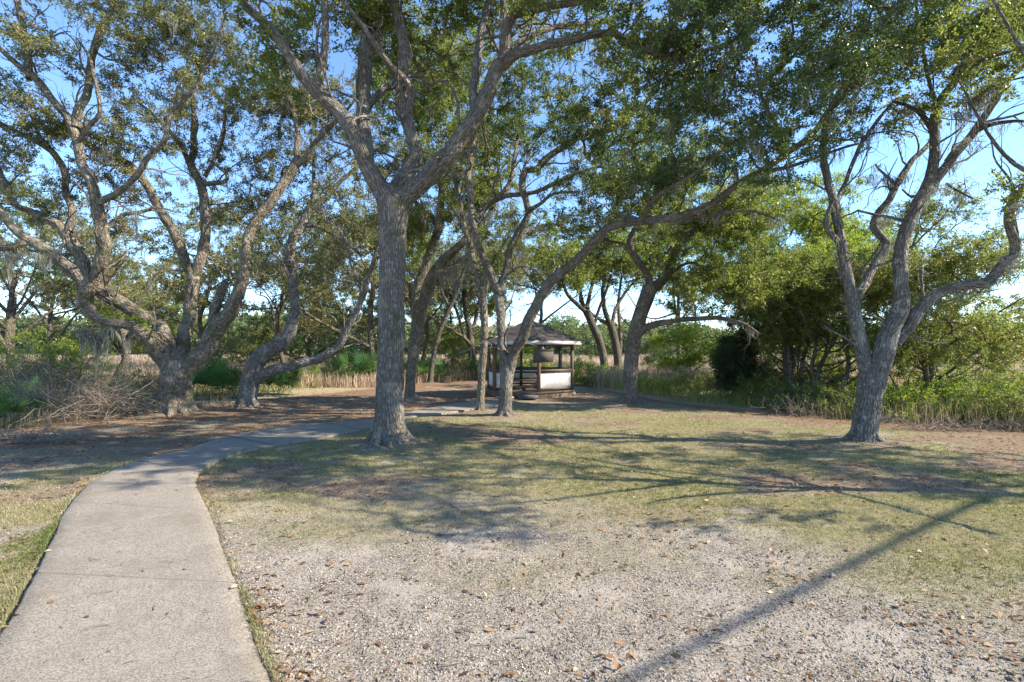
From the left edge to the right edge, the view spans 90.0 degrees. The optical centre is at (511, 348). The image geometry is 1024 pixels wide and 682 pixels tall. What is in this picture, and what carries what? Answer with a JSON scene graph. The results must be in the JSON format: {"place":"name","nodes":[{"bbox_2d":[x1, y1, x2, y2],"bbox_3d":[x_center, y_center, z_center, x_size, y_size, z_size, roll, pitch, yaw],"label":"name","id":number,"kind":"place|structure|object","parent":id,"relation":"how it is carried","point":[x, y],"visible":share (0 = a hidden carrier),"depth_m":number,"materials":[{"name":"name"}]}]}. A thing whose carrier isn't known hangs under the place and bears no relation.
{"place":"outdoors","nodes":[
{"label":"outdoors","id":0,"kind":"place"},
{"bbox_2d":[0,399,498,681],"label":"path","id":1,"kind":"structure","parent":0,"point":[179,641],"depth_m":4.20,"materials":[{"name":"concrete"}]},
{"bbox_2d":[0,351,1023,681],"bbox_3d":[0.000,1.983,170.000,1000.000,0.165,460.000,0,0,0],"label":"ground","id":2,"kind":"structure","parent":0,"point":[454,393],"depth_m":5.56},
{"bbox_2d":[0,388,60,428],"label":"palmetto","id":3,"kind":"object","parent":2,"relation":"on","point":[6,405],"visible":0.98,"depth_m":12.99,"materials":[{"name":"green plant"}]},
{"bbox_2d":[0,371,61,414],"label":"palmetto","id":4,"kind":"object","parent":2,"relation":"on","point":[16,384],"visible":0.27,"depth_m":15.82,"materials":[{"name":"green plant"}]},
{"bbox_2d":[0,174,74,374],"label":"pine tree","id":5,"kind":"object","parent":2,"relation":"on","point":[12,313],"visible":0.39,"depth_m":23.51,"materials":[{"name":"green plant"}]},
{"bbox_2d":[0,324,82,391],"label":"shrub","id":6,"kind":"object","parent":2,"relation":"on","point":[16,339],"visible":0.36,"depth_m":21.78,"materials":[{"name":"green plant"}]},
{"bbox_2d":[0,421,106,444],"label":"brush pile","id":7,"kind":"object","parent":2,"relation":"on","point":[4,435],"visible":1,"depth_m":11.04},
{"bbox_2d":[0,317,135,391],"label":"shrub","id":8,"kind":"object","parent":2,"relation":"on","point":[19,373],"visible":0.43,"depth_m":21.04,"materials":[{"name":"green plant"}]},
{"bbox_2d":[3,332,140,393],"bbox_3d":[-19.367,0.716,23.048,4.524,3.309,4.904,0,0,0],"label":"shrub","id":9,"kind":"object","parent":2,"relation":"on","point":[76,352],"visible":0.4,"depth_m":22.61,"materials":[{"name":"green plant"}]},
{"bbox_2d":[0,327,180,430],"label":"brush pile","id":10,"kind":"object","parent":2,"relation":"on","point":[81,400],"visible":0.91,"depth_m":14.24,"materials":[{"name":"wood"}]},
{"bbox_2d":[0,186,197,364],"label":"oak tree","id":11,"kind":"object","parent":2,"relation":"on","point":[48,308],"visible":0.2,"depth_m":37.12,"materials":[{"name":"green plant"}]},
{"bbox_2d":[71,386,135,409],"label":"shrub","id":12,"kind":"object","parent":2,"relation":"on","point":[104,395],"visible":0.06,"depth_m":16.63,"materials":[{"name":"brown plant"}]},
{"bbox_2d":[35,222,175,387],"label":"oak tree","id":13,"kind":"object","parent":2,"relation":"on","point":[124,292],"visible":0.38,"depth_m":25.23,"materials":[{"name":"green plant"}]},
{"bbox_2d":[30,252,208,364],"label":"oak tree","id":14,"kind":"object","parent":2,"relation":"on","point":[140,348],"visible":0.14,"depth_m":41.04,"materials":[{"name":"green plant"}]},
{"bbox_2d":[52,371,192,417],"bbox_3d":[-11.948,1.483,16.120,3.805,1.515,2.944,0,0,0],"label":"brush pile","id":15,"kind":"object","parent":2,"relation":"on","point":[147,403],"visible":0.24,"depth_m":15.76,"materials":[{"name":"brown wood"}]},
{"bbox_2d":[101,368,159,395],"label":"shrub","id":16,"kind":"object","parent":2,"relation":"on","point":[142,376],"visible":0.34,"depth_m":21.74,"materials":[{"name":"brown plant"}]},
{"bbox_2d":[90,289,202,359],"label":"oak tree","id":17,"kind":"object","parent":2,"relation":"on","point":[179,315],"visible":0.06,"depth_m":57.48,"materials":[{"name":"green plant"}]},
{"bbox_2d":[0,0,385,416],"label":"oak tree","id":18,"kind":"object","parent":2,"relation":"on","point":[155,335],"visible":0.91,"depth_m":15.49,"materials":[{"name":"green plant"}]},
{"bbox_2d":[158,353,242,396],"bbox_3d":[-13.086,1.075,21.716,3.358,1.913,3.468,0,0,0],"label":"palmetto","id":19,"kind":"object","parent":2,"relation":"on","point":[213,365],"visible":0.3,"depth_m":21.86,"materials":[{"name":"green plant"}]},
{"bbox_2d":[201,357,218,372],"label":"shrub","id":20,"kind":"object","parent":2,"relation":"on","point":[209,362],"visible":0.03,"depth_m":29.58,"materials":[{"name":"green plant"}]},
{"bbox_2d":[112,189,318,363],"bbox_3d":[-20.569,-4.341,36.022,12.617,12.943,13.764,0,0,-36],"label":"oak tree","id":21,"kind":"object","parent":2,"relation":"on","point":[172,283],"visible":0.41,"depth_m":33.12,"materials":[{"name":"green plant"}]},
{"bbox_2d":[196,399,240,410],"bbox_3d":[-9.838,1.820,16.861,1.803,0.488,1.061,0,0,0],"label":"brush pile","id":22,"kind":"object","parent":2,"relation":"on","point":[211,406],"visible":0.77,"depth_m":16.76,"materials":[{"name":"grey wood"}]},
{"bbox_2d":[192,363,259,399],"bbox_3d":[-11.661,1.224,20.307,2.545,1.616,3.338,0,0,24],"label":"palmetto","id":23,"kind":"object","parent":2,"relation":"on","point":[221,375],"visible":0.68,"depth_m":20.42,"materials":[{"name":"green plant"}]},
{"bbox_2d":[192,327,276,365],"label":"shrub","id":24,"kind":"object","parent":2,"relation":"on","point":[219,352],"visible":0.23,"depth_m":36.73,"materials":[{"name":"green plant"}]},
{"bbox_2d":[221,298,285,355],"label":"oak tree","id":25,"kind":"object","parent":2,"relation":"on","point":[232,335],"visible":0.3,"depth_m":58.67,"materials":[{"name":"green plant"}]},
{"bbox_2d":[227,332,314,368],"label":"shrub","id":26,"kind":"object","parent":2,"relation":"on","point":[294,355],"visible":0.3,"depth_m":38.31,"materials":[{"name":"green plant"}]},
{"bbox_2d":[258,379,287,392],"bbox_3d":[-11.691,1.389,23.896,2.768,1.287,2.840,0,0,0],"label":"palmetto","id":27,"kind":"object","parent":2,"relation":"on","point":[270,387],"visible":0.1,"depth_m":24.08,"materials":[{"name":"green plant"}]},
{"bbox_2d":[257,361,303,395],"bbox_3d":[-10.378,1.268,21.859,2.954,1.529,2.145,0,0,-29],"label":"palmetto","id":28,"kind":"object","parent":2,"relation":"on","point":[292,378],"visible":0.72,"depth_m":22.12,"materials":[{"name":"green plant"}]},
{"bbox_2d":[198,196,377,362],"bbox_3d":[-15.417,-3.837,34.506,11.870,11.908,11.827,0,0,0],"label":"oak tree","id":29,"kind":"object","parent":2,"relation":"on","point":[269,273],"visible":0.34,"depth_m":33.40,"materials":[{"name":"green plant"}]},
{"bbox_2d":[190,80,416,408],"bbox_3d":[-6.938,-3.917,18.465,8.846,11.985,5.814,0,0,29],"label":"oak tree","id":30,"kind":"object","parent":2,"relation":"on","point":[255,374],"visible":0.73,"depth_m":17.26,"materials":[{"name":"green plant"}]},
{"bbox_2d":[230,249,377,356],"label":"oak tree","id":31,"kind":"object","parent":2,"relation":"on","point":[310,328],"visible":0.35,"depth_m":39.25,"materials":[{"name":"green plant"}]},
{"bbox_2d":[289,363,340,386],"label":"shrub","id":32,"kind":"object","parent":2,"relation":"on","point":[314,370],"visible":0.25,"depth_m":27.59,"materials":[{"name":"green plant"}]},
{"bbox_2d":[295,305,359,359],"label":"oak tree","id":33,"kind":"object","parent":2,"relation":"on","point":[301,340],"visible":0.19,"depth_m":61.49,"materials":[{"name":"green plant"}]},
{"bbox_2d":[310,356,358,384],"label":"shrub","id":34,"kind":"object","parent":2,"relation":"on","point":[323,368],"visible":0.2,"depth_m":28.65,"materials":[{"name":"green plant"}]},
{"bbox_2d":[303,332,376,366],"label":"shrub","id":35,"kind":"object","parent":2,"relation":"on","point":[333,338],"visible":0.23,"depth_m":38.43,"materials":[{"name":"green plant"}]},
{"bbox_2d":[273,181,444,380],"bbox_3d":[-8.857,-3.825,29.210,9.612,11.849,10.264,0,0,0],"label":"oak tree","id":36,"kind":"object","parent":2,"relation":"on","point":[366,236],"visible":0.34,"depth_m":28.24,"materials":[{"name":"green plant"}]},
{"bbox_2d":[324,347,404,383],"bbox_3d":[-8.026,0.910,28.381,4.736,2.244,3.773,0,0,-23],"label":"palmetto","id":37,"kind":"object","parent":2,"relation":"on","point":[364,363],"visible":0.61,"depth_m":27.76,"materials":[{"name":"green plant"}]},
{"bbox_2d":[404,355,446,382],"bbox_3d":[-5.271,1.114,29.907,3.478,1.835,3.335,0,0,0],"label":"palmetto","id":38,"kind":"object","parent":2,"relation":"on","point":[421,365],"visible":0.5,"depth_m":29.89,"materials":[{"name":"green plant"}]},
{"bbox_2d":[351,212,511,360],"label":"oak tree","id":39,"kind":"object","parent":2,"relation":"on","point":[492,307],"visible":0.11,"depth_m":40.04,"materials":[{"name":"green plant"}]},
{"bbox_2d":[405,316,463,355],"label":"oak tree","id":40,"kind":"object","parent":2,"relation":"on","point":[408,332],"visible":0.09,"depth_m":64.43,"materials":[{"name":"green plant"}]},
{"bbox_2d":[422,364,458,382],"bbox_3d":[-4.233,1.323,30.808,2.034,1.418,2.712,0,0,-39],"label":"palmetto","id":41,"kind":"object","parent":2,"relation":"on","point":[446,372],"visible":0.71,"depth_m":30.50,"materials":[{"name":"green plant"}]},
{"bbox_2d":[407,220,491,382],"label":"oak tree","id":42,"kind":"object","parent":2,"relation":"on","point":[437,340],"visible":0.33,"depth_m":28.97,"materials":[{"name":"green plant"}]},
{"bbox_2d":[351,0,548,397],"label":"oak tree","id":43,"kind":"object","parent":2,"relation":"on","point":[434,275],"visible":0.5,"depth_m":19.36,"materials":[{"name":"green plant"}]},
{"bbox_2d":[422,344,485,380],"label":"shrub","id":44,"kind":"object","parent":2,"relation":"on","point":[464,364],"visible":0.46,"depth_m":33.50,"materials":[{"name":"green plant"}]},
{"bbox_2d":[405,281,505,363],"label":"oak tree","id":45,"kind":"object","parent":2,"relation":"on","point":[452,338],"visible":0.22,"depth_m":47.50,"materials":[{"name":"green plant"}]},
{"bbox_2d":[406,226,547,365],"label":"oak tree","id":46,"kind":"object","parent":2,"relation":"on","point":[464,291],"visible":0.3,"depth_m":36.86,"materials":[{"name":"green plant"}]},
{"bbox_2d":[412,94,546,409],"bbox_3d":[-1.129,-3.217,16.895,4.242,10.571,4.237,0,0,11],"label":"oak tree","id":47,"kind":"object","parent":2,"relation":"on","point":[481,284],"visible":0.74,"depth_m":16.09,"materials":[{"name":"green plant"}]},
{"bbox_2d":[184,0,787,449],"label":"oak tree","id":48,"kind":"object","parent":2,"relation":"on","point":[372,24],"visible":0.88,"depth_m":10.49,"materials":[{"name":"green plant"}]},
{"bbox_2d":[464,348,531,378],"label":"shrub","id":49,"kind":"object","parent":2,"relation":"on","point":[486,366],"visible":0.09,"depth_m":33.52,"materials":[{"name":"green plant"}]},
{"bbox_2d":[0,367,1012,421],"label":"weedy fringe","id":50,"kind":"object","parent":2,"relation":"on","point":[687,394],"visible":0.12,"depth_m":20.22,"materials":[{"name":"plant"}]},
{"bbox_2d":[0,309,1023,356],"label":"distant woods","id":51,"kind":"object","parent":2,"relation":"on","point":[710,334],"visible":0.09,"depth_m":119.43,"materials":[{"name":"green plant"}]},
{"bbox_2d":[0,388,1023,681],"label":"fallen leaves","id":52,"kind":"object","parent":2,"relation":"on","point":[300,676],"depth_m":4.94,"materials":[{"name":"brown plant"}]},
{"bbox_2d":[491,347,555,376],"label":"shrub","id":53,"kind":"object","parent":2,"relation":"on","point":[530,362],"visible":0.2,"depth_m":33.62,"materials":[{"name":"green plant"}]},
{"bbox_2d":[518,395,538,398],"bbox_3d":[0.649,1.925,20.471,0.705,0.120,0.500,0,0,20],"label":"concrete step","id":54,"kind":"object","parent":2,"relation":"on","point":[528,396],"visible":1,"depth_m":20.29,"materials":[{"name":"grey concrete"}]},
{"bbox_2d":[486,321,581,398],"bbox_3d":[0.760,0.350,22.600,4.446,3.400,4.672,0,0,0],"label":"gazebo","id":55,"kind":"object","parent":2,"relation":"on","point":[561,378],"visible":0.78,"depth_m":21.48,"materials":[{"name":"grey wood"}]},
{"bbox_2d":[513,371,543,381],"bbox_3d":[0.500,1.392,22.200,1.650,0.783,1.575,0,0,0],"label":"picnic table","id":56,"kind":"object","parent":55,"relation":"on","point":[524,379],"visible":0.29,"depth_m":21.84,"materials":[{"name":"brown wood"}]},
{"bbox_2d":[533,350,553,362],"bbox_3d":[1.246,0.228,20.350,0.840,0.685,0.056,0,0,-4],"label":"hanging board","id":57,"kind":"object","parent":55,"relation":"hanging from","point":[542,356],"visible":0.96,"depth_m":20.33,"materials":[{"name":"grey wood"}]},
{"bbox_2d":[486,211,613,349],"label":"oak tree","id":58,"kind":"object","parent":2,"relation":"on","point":[550,234],"visible":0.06,"depth_m":44.99,"materials":[{"name":"green plant"}]},
{"bbox_2d":[537,311,593,356],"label":"tree","id":59,"kind":"object","parent":2,"relation":"on","point":[556,324],"visible":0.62,"depth_m":70.41,"materials":[{"name":"green plant"}]},
{"bbox_2d":[521,227,644,368],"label":"oak tree","id":60,"kind":"object","parent":2,"relation":"on","point":[569,251],"visible":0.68,"depth_m":31.37,"materials":[{"name":"green plant"}]},
{"bbox_2d":[562,325,611,358],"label":"oak tree","id":61,"kind":"object","parent":2,"relation":"on","point":[589,347],"visible":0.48,"depth_m":78.90,"materials":[{"name":"green plant"}]},
{"bbox_2d":[565,352,616,386],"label":"shrub","id":62,"kind":"object","parent":2,"relation":"on","point":[580,364],"visible":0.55,"depth_m":27.73,"materials":[{"name":"green plant"}]},
{"bbox_2d":[583,363,623,376],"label":"shrub","id":63,"kind":"object","parent":2,"relation":"on","point":[606,366],"visible":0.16,"depth_m":30.24,"materials":[{"name":"green plant"}]},
{"bbox_2d":[578,224,683,367],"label":"oak tree","id":64,"kind":"object","parent":2,"relation":"on","point":[634,270],"visible":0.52,"depth_m":34.07,"materials":[{"name":"green plant"}]},
{"bbox_2d":[609,326,666,353],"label":"oak tree","id":65,"kind":"object","parent":2,"relation":"on","point":[624,339],"visible":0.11,"depth_m":84.03,"materials":[{"name":"green plant"}]},
{"bbox_2d":[637,364,679,393],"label":"shrub","id":66,"kind":"object","parent":2,"relation":"on","point":[646,382],"visible":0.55,"depth_m":23.49,"materials":[{"name":"green plant"}]},
{"bbox_2d":[639,334,682,366],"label":"bush","id":67,"kind":"object","parent":2,"relation":"on","point":[646,346],"visible":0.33,"depth_m":45.58,"materials":[{"name":"green plant"}]},
{"bbox_2d":[645,315,717,374],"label":"tree","id":68,"kind":"object","parent":2,"relation":"on","point":[686,334],"visible":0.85,"depth_m":28.54,"materials":[{"name":"green plant"}]},
{"bbox_2d":[548,115,819,404],"bbox_3d":[5.710,-3.100,18.163,8.877,10.344,6.050,0,0,0],"label":"oak tree","id":69,"kind":"object","parent":2,"relation":"on","point":[651,287],"visible":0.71,"depth_m":17.26,"materials":[{"name":"green plant"}]},
{"bbox_2d":[658,362,725,396],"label":"shrub","id":70,"kind":"object","parent":2,"relation":"on","point":[709,380],"visible":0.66,"depth_m":22.15,"materials":[{"name":"green plant"}]},
{"bbox_2d":[449,0,943,416],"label":"oak tree","id":71,"kind":"object","parent":2,"relation":"on","point":[789,47],"visible":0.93,"depth_m":9.89,"materials":[{"name":"green plant"}]},
{"bbox_2d":[607,196,793,358],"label":"oak tree","id":72,"kind":"object","parent":2,"relation":"on","point":[666,286],"visible":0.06,"depth_m":41.81,"materials":[{"name":"green plant"}]},
{"bbox_2d":[707,299,773,395],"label":"cedar tree","id":73,"kind":"object","parent":2,"relation":"on","point":[729,362],"visible":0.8,"depth_m":20.47,"materials":[{"name":"green plant"}]},
{"bbox_2d":[721,365,801,405],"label":"shrub","id":74,"kind":"object","parent":2,"relation":"on","point":[757,382],"visible":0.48,"depth_m":18.67,"materials":[{"name":"green plant"}]},
{"bbox_2d":[656,168,877,383],"bbox_3d":[11.823,-2.907,23.831,8.759,10.042,9.204,0,0,0],"label":"oak tree","id":75,"kind":"object","parent":2,"relation":"on","point":[805,223],"visible":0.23,"depth_m":22.81,"materials":[{"name":"green plant"}]},
{"bbox_2d":[741,355,796,396],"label":"shrub","id":76,"kind":"object","parent":2,"relation":"on","point":[769,373],"visible":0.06,"depth_m":21.47,"materials":[{"name":"green plant"}]},
{"bbox_2d":[703,242,888,398],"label":"oak tree","id":77,"kind":"object","parent":2,"relation":"on","point":[758,316],"visible":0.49,"depth_m":18.34,"materials":[{"name":"green plant"}]},
{"bbox_2d":[743,340,852,397],"bbox_3d":[11.255,0.861,20.706,3.792,2.920,3.946,0,0,-22],"label":"shrub","id":78,"kind":"object","parent":2,"relation":"on","point":[806,375],"visible":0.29,"depth_m":20.24,"materials":[{"name":"green plant"}]},
{"bbox_2d":[754,374,847,415],"bbox_3d":[9.298,1.530,16.403,2.883,1.437,2.510,0,0,0],"label":"shrub","id":79,"kind":"object","parent":2,"relation":"on","point":[803,393],"visible":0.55,"depth_m":16.31,"materials":[{"name":"green plant"}]},
{"bbox_2d":[722,204,928,380],"bbox_3d":[16.190,-2.666,26.834,10.723,9.520,8.423,0,0,0],"label":"oak tree","id":80,"kind":"object","parent":2,"relation":"on","point":[855,221],"visible":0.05,"depth_m":24.43,"materials":[{"name":"green plant"}]},
{"bbox_2d":[747,391,904,417],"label":"grass","id":81,"kind":"structure","parent":2,"relation":"on","point":[801,410],"depth_m":15.27,"materials":[{"name":"green plant"}]},
{"bbox_2d":[741,260,929,394],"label":"oak tree","id":82,"kind":"object","parent":2,"relation":"on","point":[824,317],"visible":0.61,"depth_m":17.61,"materials":[{"name":"green plant"}]},
{"bbox_2d":[795,337,890,394],"bbox_3d":[13.709,0.896,21.337,4.279,3.137,4.324,0,0,0],"label":"shrub","id":83,"kind":"object","parent":2,"relation":"on","point":[842,370],"visible":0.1,"depth_m":20.99,"materials":[{"name":"green plant"}]},
{"bbox_2d":[796,378,891,417],"bbox_3d":[9.975,1.584,15.481,2.308,1.472,2.326,0,0,0],"label":"shrub","id":84,"kind":"object","parent":2,"relation":"on","point":[837,391],"visible":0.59,"depth_m":15.40,"materials":[{"name":"green plant"}]},
{"bbox_2d":[849,382,949,421],"bbox_3d":[11.205,1.583,14.947,2.438,1.283,2.576,0,0,0],"label":"shrub","id":85,"kind":"object","parent":2,"relation":"on","point":[888,397],"visible":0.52,"depth_m":14.46,"materials":[{"name":"green plant"}]},
{"bbox_2d":[782,0,1023,442],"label":"oak tree","id":86,"kind":"object","parent":2,"relation":"on","point":[899,325],"visible":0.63,"depth_m":10.73,"materials":[{"name":"green plant"}]},
{"bbox_2d":[805,174,1023,394],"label":"oak tree","id":87,"kind":"object","parent":2,"relation":"on","point":[979,330],"visible":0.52,"depth_m":16.33,"materials":[{"name":"green plant"}]},
{"bbox_2d":[849,348,983,395],"bbox_3d":[15.302,0.990,19.380,4.416,2.724,4.448,0,0,0],"label":"shrub","id":88,"kind":"object","parent":2,"relation":"on","point":[907,383],"visible":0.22,"depth_m":18.65,"materials":[{"name":"green plant"}]},
{"bbox_2d":[880,408,962,422],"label":"grass","id":89,"kind":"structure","parent":2,"relation":"on","point":[885,418],"depth_m":13.77,"materials":[{"name":"green plant"}]},
{"bbox_2d":[893,379,991,423],"bbox_3d":[12.305,1.579,14.966,2.525,1.447,2.735,0,0,0],"label":"shrub","id":90,"kind":"object","parent":2,"relation":"on","point":[951,396],"visible":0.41,"depth_m":14.56,"materials":[{"name":"green plant"}]},
{"bbox_2d":[881,410,1023,431],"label":"grass","id":91,"kind":"structure","parent":2,"relation":"on","point":[953,425],"depth_m":12.56,"materials":[{"name":"green plant"}]},
{"bbox_2d":[905,0,1023,171],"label":"oak tree","id":92,"kind":"object","parent":2,"relation":"on","point":[1006,30],"visible":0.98,"depth_m":8.52,"materials":[{"name":"green plant"}]},
{"bbox_2d":[911,379,1023,420],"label":"shrub","id":93,"kind":"object","parent":2,"relation":"on","point":[960,393],"visible":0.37,"depth_m":14.29,"materials":[{"name":"green plant"}]},
{"bbox_2d":[940,359,1023,400],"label":"shrub","id":94,"kind":"object","parent":2,"relation":"on","point":[965,374],"visible":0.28,"depth_m":16.99,"materials":[{"name":"green plant"}]},
{"bbox_2d":[949,362,1020,387],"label":"shrub","id":95,"kind":"object","parent":2,"relation":"on","point":[1006,380],"visible":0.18,"depth_m":26.16,"materials":[{"name":"green plant"}]},
{"bbox_2d":[962,379,1023,427],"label":"shrub","id":96,"kind":"object","parent":2,"relation":"on","point":[1016,394],"visible":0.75,"depth_m":13.33,"materials":[{"name":"green plant"}]},
{"bbox_2d":[966,292,1023,356],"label":"oak tree","id":97,"kind":"object","parent":2,"relation":"on","point":[1019,308],"visible":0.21,"depth_m":76.67,"materials":[{"name":"green plant"}]},
{"bbox_2d":[981,342,1017,362],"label":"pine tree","id":98,"kind":"object","parent":2,"relation":"on","point":[1004,348],"visible":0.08,"depth_m":45.13,"materials":[{"name":"green plant"}]},
{"bbox_2d":[980,160,1023,233],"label":"oak tree","id":99,"kind":"object","parent":2,"relation":"on","point":[1015,192],"visible":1,"depth_m":9.02,"materials":[{"name":"green plant"}]},
{"bbox_2d":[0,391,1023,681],"bbox_3d":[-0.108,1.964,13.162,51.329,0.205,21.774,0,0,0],"label":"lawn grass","id":100,"kind":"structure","parent":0,"point":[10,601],"depth_m":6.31,"materials":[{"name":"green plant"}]},
{"bbox_2d":[0,456,1023,681],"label":"gravel","id":101,"kind":"structure","parent":0,"point":[936,642],"depth_m":3.75,"materials":[{"name":"grey gravel"}]},
{"bbox_2d":[0,352,1023,387],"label":"tall dry grass","id":102,"kind":"structure","parent":0,"point":[366,381],"depth_m":28.80,"materials":[{"name":"beige plant"}]},
{"bbox_2d":[0,384,1023,430],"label":"tan scrub grass","id":103,"kind":"structure","parent":0,"point":[213,402],"depth_m":14.04,"materials":[{"name":"beige plant"}]},
{"bbox_2d":[0,0,1023,349],"label":"sky","id":104,"kind":"structure","parent":0,"point":[1013,144],"materials":[{"name":"blue"}]}
]}

